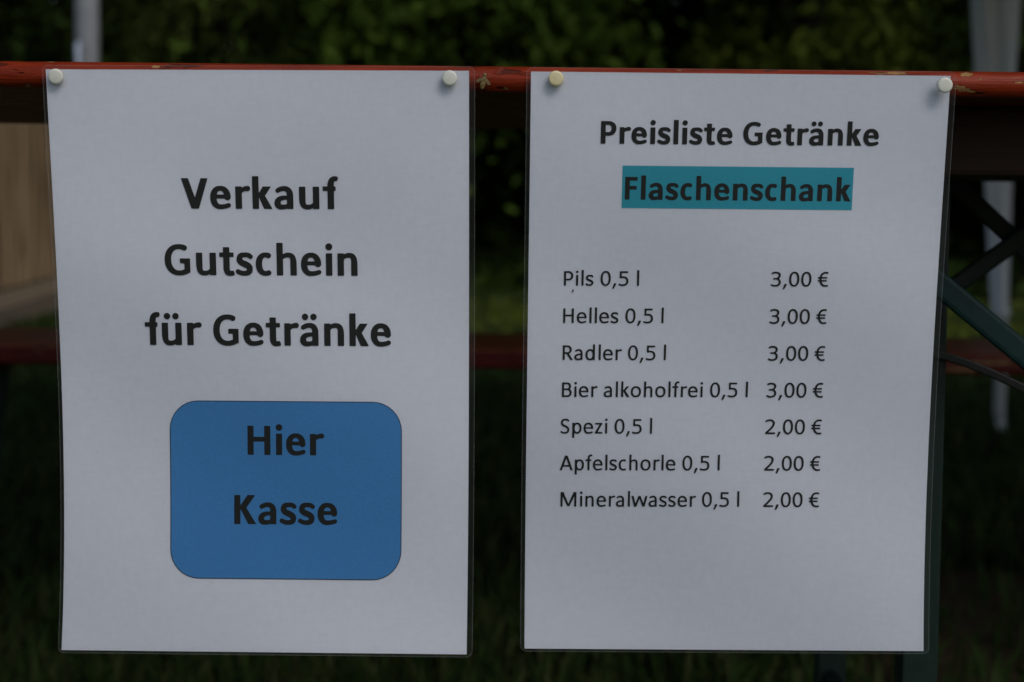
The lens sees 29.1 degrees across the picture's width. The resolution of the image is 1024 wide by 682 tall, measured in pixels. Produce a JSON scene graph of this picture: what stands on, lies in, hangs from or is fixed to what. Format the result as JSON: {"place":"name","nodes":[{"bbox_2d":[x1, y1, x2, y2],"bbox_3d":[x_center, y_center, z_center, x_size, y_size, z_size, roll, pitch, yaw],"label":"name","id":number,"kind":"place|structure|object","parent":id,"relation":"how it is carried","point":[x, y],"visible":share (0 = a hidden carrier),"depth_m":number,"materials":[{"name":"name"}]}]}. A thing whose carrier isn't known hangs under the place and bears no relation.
{"place":"outdoors","nodes":[
{"label":"outdoors","id":0,"kind":"place"},
{"bbox_2d":[0,277,1023,681],"bbox_3d":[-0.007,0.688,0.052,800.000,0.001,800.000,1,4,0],"label":"ground","id":1,"kind":"structure","parent":0,"point":[966,583],"depth_m":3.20,"materials":[{"name":"green plant"}]},
{"bbox_2d":[0,123,58,327],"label":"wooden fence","id":2,"kind":"object","parent":1,"relation":"on","point":[27,244],"visible":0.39,"depth_m":10.98,"materials":[{"name":"brown wood"}]},
{"bbox_2d":[75,0,98,61],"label":"metal pole","id":3,"kind":"object","parent":1,"relation":"on","point":[86,30],"visible":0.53,"depth_m":8.16,"materials":[{"name":"metal"}]},
{"bbox_2d":[0,0,246,62],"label":"dark bush","id":4,"kind":"object","parent":1,"relation":"on","point":[63,43],"visible":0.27,"depth_m":12.42,"materials":[{"name":"green plant"}]},
{"bbox_2d":[64,0,437,64],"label":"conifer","id":5,"kind":"object","parent":1,"relation":"on","point":[160,22],"visible":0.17,"depth_m":12.08,"materials":[{"name":"green plant"}]},
{"bbox_2d":[167,0,684,212],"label":"leafy bush","id":6,"kind":"object","parent":1,"relation":"on","point":[552,33],"visible":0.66,"depth_m":11.56,"materials":[{"name":"green plant"}]},
{"bbox_2d":[0,0,1023,302],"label":"woodland","id":7,"kind":"object","parent":1,"relation":"on","point":[498,244],"visible":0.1,"depth_m":14.57,"materials":[{"name":"green plant"}]},
{"bbox_2d":[0,61,1023,681],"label":"beer table","id":8,"kind":"object","parent":1,"relation":"on","point":[984,141],"visible":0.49,"depth_m":1.10,"materials":[{"name":"red paint"}]},
{"bbox_2d":[48,69,63,83],"bbox_3d":[-0.226,-0.132,0.983,0.008,0.008,0.012,-11,10,1],"label":"drawing pin","id":9,"kind":"object","parent":8,"relation":"attached to","point":[55,76],"visible":1,"depth_m":0.98,"materials":[{"name":"beige plastic"}]},
{"bbox_2d":[46,69,468,653],"bbox_3d":[-0.127,0.013,1.003,0.216,0.303,0.024,1,4,0],"label":"paper notice","id":10,"kind":"object","parent":8,"relation":"attached to","point":[263,288],"visible":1,"depth_m":1.00,"materials":[{"name":"white paper"}]},
{"bbox_2d":[442,70,456,85],"bbox_3d":[-0.031,-0.131,0.983,0.008,0.008,0.013,7,5,0],"label":"drawing pin","id":11,"kind":"object","parent":8,"relation":"attached to","point":[449,77],"visible":1,"depth_m":0.98,"materials":[{"name":"beige plastic"}]},
{"bbox_2d":[476,73,490,89],"bbox_3d":[-0.014,-0.129,0.983,0.008,0.009,0.004,12,4,-1],"label":"fly","id":12,"kind":"object","parent":8,"relation":"on","point":[483,79],"visible":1,"depth_m":0.98},
{"bbox_2d":[548,71,563,85],"bbox_3d":[0.022,-0.131,0.983,0.008,0.008,0.013,4,6,0],"label":"drawing pin","id":13,"kind":"object","parent":8,"relation":"attached to","point":[555,78],"visible":1,"depth_m":0.98,"materials":[{"name":"plastic"}]},
{"bbox_2d":[524,71,950,650],"bbox_3d":[0.113,0.014,1.007,0.214,0.302,0.030,1,4,0],"label":"paper notice","id":14,"kind":"object","parent":8,"relation":"attached to","point":[732,286],"visible":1,"depth_m":1.01,"materials":[{"name":"white paper"}]},
{"bbox_2d":[937,77,952,92],"bbox_3d":[0.214,-0.127,0.982,0.008,0.008,0.016,6,6,0],"label":"drawing pin","id":15,"kind":"object","parent":8,"relation":"attached to","point":[944,84],"visible":1,"depth_m":0.97,"materials":[{"name":"beige plastic"}]},
{"bbox_2d":[0,328,1023,459],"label":"bench","id":16,"kind":"object","parent":1,"relation":"on","point":[42,346],"visible":0.16,"depth_m":2.73,"materials":[{"name":"red paint"}]},
{"bbox_2d":[662,0,973,70],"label":"yellow green bush","id":17,"kind":"object","parent":1,"relation":"on","point":[808,45],"visible":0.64,"depth_m":11.99,"materials":[{"name":"green plant"}]},
{"bbox_2d":[825,0,1023,283],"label":"bush","id":18,"kind":"object","parent":1,"relation":"on","point":[953,50],"visible":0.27,"depth_m":12.12,"materials":[{"name":"green plant"}]},
{"bbox_2d":[971,0,1020,431],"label":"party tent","id":19,"kind":"object","parent":1,"relation":"on","point":[995,28],"visible":0.55,"depth_m":5.47,"materials":[{"name":"white fabric"}]},
{"bbox_2d":[469,295,1023,337],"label":"tall grass","id":20,"kind":"structure","parent":0,"point":[523,315],"depth_m":10.02,"materials":[{"name":"green plant"}]}
]}

